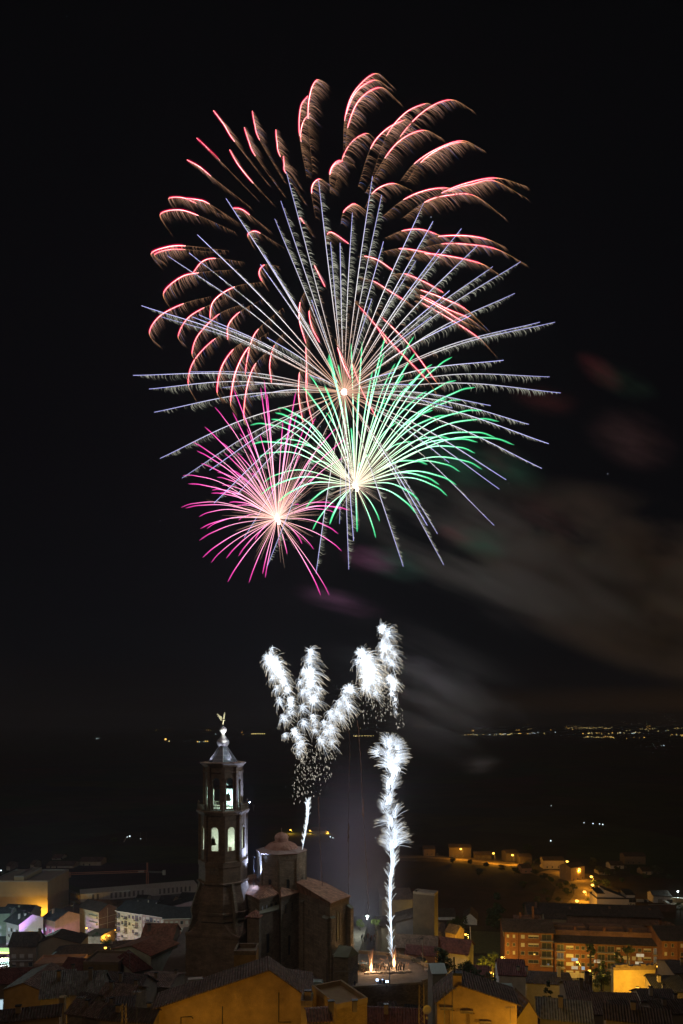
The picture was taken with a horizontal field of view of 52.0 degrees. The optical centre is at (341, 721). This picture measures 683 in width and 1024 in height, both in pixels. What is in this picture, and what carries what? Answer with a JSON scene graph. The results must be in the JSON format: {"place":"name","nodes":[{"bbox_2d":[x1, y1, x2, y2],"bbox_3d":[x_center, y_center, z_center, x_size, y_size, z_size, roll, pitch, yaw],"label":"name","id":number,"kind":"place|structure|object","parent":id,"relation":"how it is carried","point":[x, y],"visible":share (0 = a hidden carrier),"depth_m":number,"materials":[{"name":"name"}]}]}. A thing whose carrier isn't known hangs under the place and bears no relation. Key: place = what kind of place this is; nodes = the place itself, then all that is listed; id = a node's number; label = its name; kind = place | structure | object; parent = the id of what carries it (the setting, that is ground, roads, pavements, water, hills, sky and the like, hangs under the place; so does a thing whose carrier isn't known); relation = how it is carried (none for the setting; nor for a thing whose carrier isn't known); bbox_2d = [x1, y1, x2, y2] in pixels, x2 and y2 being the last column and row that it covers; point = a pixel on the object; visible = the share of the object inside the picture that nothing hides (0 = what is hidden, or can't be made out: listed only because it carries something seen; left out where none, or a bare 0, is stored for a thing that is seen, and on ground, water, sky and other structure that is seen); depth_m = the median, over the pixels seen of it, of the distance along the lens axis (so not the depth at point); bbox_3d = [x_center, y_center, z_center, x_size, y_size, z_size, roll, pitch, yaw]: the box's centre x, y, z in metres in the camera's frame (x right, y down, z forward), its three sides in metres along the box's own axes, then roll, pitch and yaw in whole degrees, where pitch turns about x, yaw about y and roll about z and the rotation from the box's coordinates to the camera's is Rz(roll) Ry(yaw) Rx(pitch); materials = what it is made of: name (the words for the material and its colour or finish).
{"place":"outdoors","nodes":[
{"label":"outdoors","id":0,"kind":"place"},
{"bbox_2d":[162,926,427,985],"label":"plaza","id":1,"kind":"structure","parent":0,"point":[176,959],"depth_m":186.86,"materials":[{"name":"grey stone"}]},
{"bbox_2d":[185,726,249,976],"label":"bell tower","id":2,"kind":"structure","parent":1,"relation":"on","point":[215,932],"depth_m":179.69,"materials":[{"name":"stone"}]},
{"bbox_2d":[245,828,358,985],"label":"church","id":3,"kind":"structure","parent":1,"relation":"on","point":[296,917],"depth_m":180.61,"materials":[{"name":"stone"}]},
{"bbox_2d":[384,835,399,957],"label":"comet plume","id":4,"kind":"object","parent":1,"relation":"on","point":[392,870],"visible":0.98,"depth_m":185.92,"materials":[{"name":"white"}]},
{"bbox_2d":[358,950,427,1004],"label":"parapet wall","id":5,"kind":"structure","parent":1,"relation":"on","point":[423,981],"depth_m":191.03,"materials":[{"name":"stone"}]},
{"bbox_2d":[0,726,682,991],"bbox_3d":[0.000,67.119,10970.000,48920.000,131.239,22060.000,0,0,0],"label":"ground","id":6,"kind":"structure","parent":0,"point":[75,793],"depth_m":934.11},
{"bbox_2d":[0,907,17,935],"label":"townhouse","id":7,"kind":"structure","parent":6,"relation":"on","point":[6,912],"depth_m":300.30,"materials":[{"name":"grey paint"}]},
{"bbox_2d":[0,967,36,997],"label":"townhouse","id":8,"kind":"structure","parent":6,"relation":"on","point":[8,976],"depth_m":174.89,"materials":[{"name":"tile"}]},
{"bbox_2d":[3,910,44,944],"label":"townhouse","id":9,"kind":"structure","parent":6,"relation":"on","point":[18,921],"depth_m":285.90,"materials":[{"name":"white paint"}]},
{"bbox_2d":[6,904,41,915],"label":"townhouse","id":10,"kind":"structure","parent":6,"relation":"on","point":[34,909],"depth_m":311.23,"materials":[{"name":"black tile"}]},
{"bbox_2d":[7,928,44,967],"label":"townhouse","id":11,"kind":"structure","parent":6,"relation":"on","point":[22,946],"depth_m":236.37,"materials":[{"name":"tile"}]},
{"bbox_2d":[14,867,41,880],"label":"warehouse annex","id":12,"kind":"object","parent":6,"relation":"on","point":[27,873],"visible":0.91,"depth_m":344.38,"materials":[{"name":"concrete"}]},
{"bbox_2d":[0,1003,64,1023],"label":"townhouse","id":13,"kind":"structure","parent":6,"relation":"on","point":[44,1014],"depth_m":101.84,"materials":[{"name":"tile"}]},
{"bbox_2d":[1,962,65,1008],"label":"townhouse","id":14,"kind":"structure","parent":6,"relation":"on","point":[24,989],"depth_m":149.88,"materials":[{"name":"paint"}]},
{"bbox_2d":[0,869,68,915],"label":"warehouse","id":15,"kind":"structure","parent":6,"relation":"on","point":[47,890],"depth_m":335.00,"materials":[{"name":"concrete"}]},
{"bbox_2d":[38,963,76,1023],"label":"townhouse","id":16,"kind":"structure","parent":6,"relation":"on","point":[54,985],"depth_m":140.27,"materials":[{"name":"brown tile"}]},
{"bbox_2d":[34,954,87,966],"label":"townhouse","id":17,"kind":"structure","parent":6,"relation":"on","point":[59,959],"depth_m":216.52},
{"bbox_2d":[42,908,81,935],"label":"townhouse","id":18,"kind":"structure","parent":6,"relation":"on","point":[55,919],"depth_m":296.43,"materials":[{"name":"paint"}]},
{"bbox_2d":[46,861,78,867],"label":"shed","id":19,"kind":"structure","parent":6,"relation":"on","point":[61,864],"depth_m":475.32,"materials":[{"name":"grey tile"}]},
{"bbox_2d":[37,928,88,959],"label":"townhouse","id":20,"kind":"structure","parent":6,"relation":"on","point":[50,943],"depth_m":238.23,"materials":[{"name":"tile"}]},
{"bbox_2d":[62,957,85,970],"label":"townhouse","id":21,"kind":"structure","parent":6,"relation":"on","point":[69,961],"depth_m":188.65,"materials":[{"name":"tile"}]},
{"bbox_2d":[51,944,111,957],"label":"townhouse","id":22,"kind":"structure","parent":6,"relation":"on","point":[89,949],"depth_m":225.34,"materials":[{"name":"tile"}]},
{"bbox_2d":[64,997,114,1023],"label":"townhouse","id":23,"kind":"structure","parent":6,"relation":"on","point":[83,1011],"depth_m":111.79,"materials":[{"name":"brown tile"}]},
{"bbox_2d":[105,995,136,1006],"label":"roof shed","id":24,"kind":"structure","parent":23,"relation":"on","point":[129,1000],"depth_m":114.41,"materials":[{"name":"tile"}]},
{"bbox_2d":[68,967,111,1004],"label":"townhouse","id":25,"kind":"structure","parent":6,"relation":"on","point":[90,980],"depth_m":137.94,"materials":[{"name":"brown tile"}]},
{"bbox_2d":[79,857,106,865],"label":"shed","id":26,"kind":"structure","parent":6,"relation":"on","point":[91,861],"depth_m":485.48,"materials":[{"name":"grey tile"}]},
{"bbox_2d":[78,899,117,932],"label":"apartment house","id":27,"kind":"structure","parent":6,"relation":"on","point":[96,914],"depth_m":304.31,"materials":[{"name":"paint"}]},
{"bbox_2d":[86,928,114,943],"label":"townhouse","id":28,"kind":"structure","parent":6,"relation":"on","point":[96,938],"depth_m":264.86,"materials":[{"name":"paint"}]},
{"bbox_2d":[83,950,124,972],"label":"townhouse","id":29,"kind":"structure","parent":6,"relation":"on","point":[108,961],"depth_m":186.54,"materials":[{"name":"brown"}]},
{"bbox_2d":[69,863,165,883],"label":"tower crane","id":30,"kind":"object","parent":6,"relation":"on","point":[163,872],"visible":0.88,"depth_m":399.40,"materials":[{"name":"metal"}]},
{"bbox_2d":[98,979,148,1007],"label":"townhouse","id":31,"kind":"structure","parent":6,"relation":"on","point":[110,988],"depth_m":127.90,"materials":[{"name":"brown tile"}]},
{"bbox_2d":[97,1001,161,1023],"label":"townhouse","id":32,"kind":"structure","parent":6,"relation":"on","point":[109,1014],"depth_m":103.98,"materials":[{"name":"tile"}]},
{"bbox_2d":[115,900,150,940],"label":"apartment block","id":33,"kind":"structure","parent":6,"relation":"on","point":[129,921],"depth_m":289.78,"materials":[{"name":"white paint"}]},
{"bbox_2d":[109,971,158,1007],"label":"townhouse","id":34,"kind":"structure","parent":6,"relation":"on","point":[149,981],"depth_m":152.55,"materials":[{"name":"tile"}]},
{"bbox_2d":[117,949,152,973],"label":"townhouse","id":35,"kind":"structure","parent":6,"relation":"on","point":[132,963],"depth_m":183.00,"materials":[{"name":"tile"}]},
{"bbox_2d":[80,880,196,903],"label":"building","id":36,"kind":"structure","parent":6,"relation":"on","point":[155,891],"depth_m":364.46,"materials":[{"name":"concrete"}]},
{"bbox_2d":[112,934,179,970],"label":"townhouse","id":37,"kind":"structure","parent":6,"relation":"on","point":[154,951],"depth_m":196.58,"materials":[{"name":"red tile"}]},
{"bbox_2d":[140,903,175,930],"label":"apartment block","id":38,"kind":"structure","parent":6,"relation":"on","point":[152,913],"depth_m":283.43,"materials":[{"name":"black tile"}]},
{"bbox_2d":[140,923,181,940],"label":"townhouse","id":39,"kind":"structure","parent":6,"relation":"on","point":[171,931],"depth_m":208.21,"materials":[{"name":"red tile"}]},
{"bbox_2d":[144,969,185,992],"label":"townhouse","id":40,"kind":"structure","parent":6,"relation":"on","point":[168,979],"depth_m":160.38,"materials":[{"name":"brown tile"}]},
{"bbox_2d":[162,906,190,933],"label":"apartment block","id":41,"kind":"structure","parent":6,"relation":"on","point":[180,917],"depth_m":278.96,"materials":[{"name":"black tile"}]},
{"bbox_2d":[173,895,193,906],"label":"townhouse","id":42,"kind":"structure","parent":6,"relation":"on","point":[185,901],"depth_m":301.74,"materials":[{"name":"black tile"}]},
{"bbox_2d":[151,956,311,1023],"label":"townhouse","id":43,"kind":"structure","parent":6,"relation":"on","point":[267,990],"depth_m":106.85,"materials":[{"name":"yellow paint"}]},
{"bbox_2d":[234,943,258,966],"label":"stair tower","id":44,"kind":"structure","parent":6,"relation":"on","point":[244,953],"depth_m":116.00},
{"bbox_2d":[260,646,298,729],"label":"comet plume","id":45,"kind":"object","parent":6,"relation":"on","point":[271,663],"visible":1,"depth_m":185.95,"materials":[{"name":"white"}]},
{"bbox_2d":[287,968,313,985],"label":"townhouse","id":46,"kind":"structure","parent":6,"relation":"on","point":[306,976],"depth_m":125.39,"materials":[{"name":"brown tile"}]},
{"bbox_2d":[301,989,312,1023],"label":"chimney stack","id":47,"kind":"object","parent":6,"relation":"on","point":[307,998],"visible":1,"depth_m":97.00,"materials":[{"name":"paint"}]},
{"bbox_2d":[282,723,336,802],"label":"comet plume","id":48,"kind":"object","parent":6,"relation":"on","point":[301,740],"visible":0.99,"depth_m":185.94,"materials":[{"name":"white"}]},
{"bbox_2d":[295,645,329,736],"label":"comet plume","id":49,"kind":"object","parent":6,"relation":"on","point":[309,674],"visible":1,"depth_m":185.67,"materials":[{"name":"white"}]},
{"bbox_2d":[304,999,357,1023],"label":"townhouse","id":50,"kind":"structure","parent":6,"relation":"on","point":[320,1015],"depth_m":89.31,"materials":[{"name":"brown tile"}]},
{"bbox_2d":[315,683,360,759],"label":"comet plume","id":51,"kind":"object","parent":6,"relation":"on","point":[331,715],"visible":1,"depth_m":185.41,"materials":[{"name":"white"}]},
{"bbox_2d":[312,980,367,1023],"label":"building","id":52,"kind":"structure","parent":6,"relation":"on","point":[342,993],"depth_m":98.17,"materials":[{"name":"paint"}]},
{"bbox_2d":[350,645,395,732],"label":"comet plume","id":53,"kind":"object","parent":6,"relation":"on","point":[368,668],"visible":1,"depth_m":184.15,"materials":[{"name":"white"}]},
{"bbox_2d":[374,915,395,952],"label":"townhouse","id":54,"kind":"structure","parent":6,"relation":"on","point":[383,932],"depth_m":220.52,"materials":[{"name":"concrete"}]},
{"bbox_2d":[352,981,421,1006],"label":"retaining wall","id":55,"kind":"structure","parent":6,"relation":"on","point":[401,994],"depth_m":172.41,"materials":[{"name":"stone"}]},
{"bbox_2d":[368,732,413,852],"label":"comet plume","id":56,"kind":"object","parent":6,"relation":"on","point":[392,763],"visible":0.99,"depth_m":185.19,"materials":[{"name":"white"}]},
{"bbox_2d":[385,671,403,727],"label":"comet plume","id":57,"kind":"object","parent":6,"relation":"on","point":[391,680],"visible":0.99,"depth_m":183.62,"materials":[{"name":"white"}]},
{"bbox_2d":[378,888,412,916],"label":"townhouse","id":58,"kind":"structure","parent":6,"relation":"on","point":[402,899],"depth_m":232.55,"materials":[{"name":"brown tile"}]},
{"bbox_2d":[367,1003,427,1023],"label":"townhouse","id":59,"kind":"structure","parent":6,"relation":"on","point":[385,1014],"depth_m":113.07,"materials":[{"name":"tile"}]},
{"bbox_2d":[395,908,412,933],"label":"townhouse","id":60,"kind":"structure","parent":6,"relation":"on","point":[404,921],"depth_m":215.93,"materials":[{"name":"tile"}]},
{"bbox_2d":[394,934,438,954],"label":"townhouse","id":61,"kind":"structure","parent":6,"relation":"on","point":[401,941],"depth_m":205.23,"materials":[{"name":"brown tile"}]},
{"bbox_2d":[404,944,438,962],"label":"townhouse","id":62,"kind":"structure","parent":6,"relation":"on","point":[415,951],"depth_m":195.77,"materials":[{"name":"tile"}]},
{"bbox_2d":[418,985,430,1023],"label":"lattice mast","id":63,"kind":"object","parent":6,"relation":"on","point":[426,1009],"visible":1,"depth_m":99.63,"materials":[{"name":"metal"}]},
{"bbox_2d":[413,889,437,935],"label":"tower block","id":64,"kind":"structure","parent":6,"relation":"on","point":[425,911],"depth_m":213.52,"materials":[{"name":"grey concrete"}]},
{"bbox_2d":[426,963,447,1023],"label":"townhouse","id":65,"kind":"structure","parent":6,"relation":"on","point":[437,972],"depth_m":151.44,"materials":[{"name":"grey concrete"}]},
{"bbox_2d":[432,947,456,972],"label":"pine tree","id":66,"kind":"object","parent":6,"relation":"on","point":[442,954],"visible":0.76,"depth_m":168.06,"materials":[{"name":"green plant"}]},
{"bbox_2d":[438,908,455,919],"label":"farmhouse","id":67,"kind":"object","parent":6,"relation":"on","point":[446,913],"visible":0.69,"depth_m":331.50,"materials":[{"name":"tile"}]},
{"bbox_2d":[444,923,464,938],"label":"townhouse","id":68,"kind":"structure","parent":6,"relation":"on","point":[453,931],"depth_m":234.03,"materials":[{"name":"paint"}]},
{"bbox_2d":[438,936,474,974],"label":"townhouse","id":69,"kind":"structure","parent":6,"relation":"on","point":[460,950],"depth_m":203.89,"materials":[{"name":"tile"}]},
{"bbox_2d":[448,844,471,857],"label":"hillside house","id":70,"kind":"structure","parent":6,"relation":"on","point":[454,851],"depth_m":517.30,"materials":[{"name":"paint"}]},
{"bbox_2d":[463,906,477,924],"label":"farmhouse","id":71,"kind":"object","parent":6,"relation":"on","point":[470,913],"visible":0.84,"depth_m":321.67,"materials":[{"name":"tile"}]},
{"bbox_2d":[432,957,520,1023],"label":"townhouse","id":72,"kind":"structure","parent":6,"relation":"on","point":[477,999],"depth_m":104.61,"materials":[{"name":"yellow paint"}]},
{"bbox_2d":[485,892,506,928],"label":"pine tree","id":73,"kind":"object","parent":6,"relation":"on","point":[495,915],"visible":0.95,"depth_m":316.87,"materials":[{"name":"green plant"}]},
{"bbox_2d":[502,849,517,861],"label":"hillside house","id":74,"kind":"structure","parent":6,"relation":"on","point":[507,856],"depth_m":502.60,"materials":[{"name":"paint"}]},
{"bbox_2d":[494,958,527,996],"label":"townhouse","id":75,"kind":"structure","parent":6,"relation":"on","point":[514,972],"depth_m":158.26,"materials":[{"name":"tile"}]},
{"bbox_2d":[498,918,555,971],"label":"apartment block","id":76,"kind":"structure","parent":6,"relation":"on","point":[529,941],"depth_m":242.32,"materials":[{"name":"orange brick"}]},
{"bbox_2d":[514,988,539,1023],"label":"townhouse","id":77,"kind":"structure","parent":6,"relation":"on","point":[526,1013],"depth_m":108.30,"materials":[{"name":"yellow concrete"}]},
{"bbox_2d":[526,964,571,1010],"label":"townhouse","id":78,"kind":"structure","parent":6,"relation":"on","point":[536,983],"depth_m":167.95,"materials":[{"name":"tile"}]},
{"bbox_2d":[540,856,564,868],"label":"hillside house","id":79,"kind":"structure","parent":6,"relation":"on","point":[551,862],"depth_m":471.30,"materials":[{"name":"paint"}]},
{"bbox_2d":[542,912,566,922],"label":"townhouse","id":80,"kind":"structure","parent":6,"relation":"on","point":[558,917],"depth_m":258.27,"materials":[{"name":"tile"}]},
{"bbox_2d":[535,995,594,1023],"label":"townhouse","id":81,"kind":"structure","parent":6,"relation":"on","point":[558,1010],"depth_m":112.48,"materials":[{"name":"grey tile"}]},
{"bbox_2d":[560,861,584,880],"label":"hillside house","id":82,"kind":"structure","parent":6,"relation":"on","point":[570,872],"depth_m":430.19,"materials":[{"name":"paint"}]},
{"bbox_2d":[558,975,592,1000],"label":"townhouse","id":83,"kind":"structure","parent":6,"relation":"on","point":[573,989],"depth_m":140.24,"materials":[{"name":"brown tile"}]},
{"bbox_2d":[523,901,663,931],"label":"apartment block","id":84,"kind":"structure","parent":6,"relation":"on","point":[621,915],"depth_m":270.12,"materials":[{"name":"brown tile"}]},
{"bbox_2d":[591,967,610,991],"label":"leafy tree","id":85,"kind":"object","parent":6,"relation":"on","point":[600,978],"visible":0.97,"depth_m":175.52,"materials":[{"name":"green plant"}]},
{"bbox_2d":[552,922,657,978],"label":"apartment block","id":86,"kind":"structure","parent":6,"relation":"on","point":[606,940],"depth_m":240.31,"materials":[{"name":"orange brick"}]},
{"bbox_2d":[584,971,640,1023],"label":"townhouse","id":87,"kind":"structure","parent":6,"relation":"on","point":[597,999],"depth_m":136.92,"materials":[{"name":"brown tile"}]},
{"bbox_2d":[590,892,636,904],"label":"modern house","id":88,"kind":"structure","parent":6,"relation":"on","point":[594,899],"depth_m":348.18,"materials":[{"name":"white paint"}]},
{"bbox_2d":[619,852,645,863],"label":"hillside house","id":89,"kind":"structure","parent":6,"relation":"on","point":[632,857],"depth_m":489.53,"materials":[{"name":"tile"}]},
{"bbox_2d":[611,962,655,991],"bbox_3d":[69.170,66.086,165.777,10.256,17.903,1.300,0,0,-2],"label":"building","id":90,"kind":"structure","parent":6,"relation":"on","point":[625,977],"depth_m":165.15,"materials":[{"name":"paint"}]},
{"bbox_2d":[601,1000,673,1023],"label":"townhouse","id":91,"kind":"structure","parent":6,"relation":"on","point":[632,1013],"depth_m":105.76,"materials":[{"name":"tile"}]},
{"bbox_2d":[629,983,673,1002],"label":"townhouse","id":92,"kind":"structure","parent":6,"relation":"on","point":[650,993],"depth_m":148.45,"materials":[{"name":"tile"}]},
{"bbox_2d":[647,890,672,902],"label":"building","id":93,"kind":"structure","parent":6,"relation":"on","point":[656,896],"depth_m":367.70,"materials":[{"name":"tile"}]},
{"bbox_2d":[638,993,682,1023],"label":"townhouse","id":94,"kind":"structure","parent":6,"relation":"on","point":[674,1005],"depth_m":121.52,"materials":[{"name":"tile"}]},
{"bbox_2d":[642,925,682,959],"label":"apartment block","id":95,"kind":"structure","parent":6,"relation":"on","point":[668,940],"depth_m":233.35,"materials":[{"name":"orange brick"}]},
{"bbox_2d":[645,974,682,997],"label":"townhouse","id":96,"kind":"structure","parent":6,"relation":"on","point":[674,983],"depth_m":162.59,"materials":[{"name":"black tile"}]},
{"bbox_2d":[655,958,682,980],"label":"townhouse","id":97,"kind":"structure","parent":6,"relation":"on","point":[669,967],"depth_m":171.48,"materials":[{"name":"concrete"}]},
{"bbox_2d":[0,0,682,725],"label":"sky","id":98,"kind":"structure","parent":0,"point":[117,609],"materials":[{"name":"black"}]},
{"bbox_2d":[183,382,346,595],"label":"firework burst","id":99,"kind":"object","parent":98,"relation":"in","point":[276,515],"visible":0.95,"depth_m":183.34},
{"bbox_2d":[149,73,530,435],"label":"firework burst","id":100,"kind":"object","parent":98,"relation":"in","point":[418,209],"visible":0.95,"depth_m":183.77,"materials":[{"name":"pink"}]},
{"bbox_2d":[133,172,558,570],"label":"firework burst","id":101,"kind":"object","parent":98,"relation":"in","point":[345,391],"visible":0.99,"depth_m":183.52,"materials":[{"name":"white"}]},
{"bbox_2d":[253,338,510,536],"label":"firework burst","id":102,"kind":"object","parent":98,"relation":"in","point":[358,481],"visible":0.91,"depth_m":183.83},
{"bbox_2d":[375,623,406,681],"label":"comet plume","id":103,"kind":"object","parent":98,"relation":"in","point":[388,646],"visible":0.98,"depth_m":187.13,"materials":[{"name":"white"}]},
{"bbox_2d":[398,855,518,867],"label":"dirt verge","id":104,"kind":"structure","parent":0,"point":[447,861],"depth_m":505.48,"materials":[{"name":"brown soil"}]},
{"bbox_2d":[399,856,517,865],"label":"hillside road","id":105,"kind":"structure","parent":0,"point":[457,859],"depth_m":509.18,"materials":[{"name":"asphalt"}]},
{"bbox_2d":[465,931,499,952],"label":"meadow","id":106,"kind":"structure","parent":0,"point":[486,942],"depth_m":290.36,"materials":[{"name":"green plant"}]},
{"bbox_2d":[541,870,597,903],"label":"winding road","id":107,"kind":"structure","parent":0,"point":[582,886],"depth_m":404.26,"materials":[{"name":"asphalt"}]},
{"bbox_2d":[528,870,617,902],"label":"dirt verge","id":108,"kind":"structure","parent":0,"point":[562,895],"depth_m":404.52,"materials":[{"name":"brown soil"}]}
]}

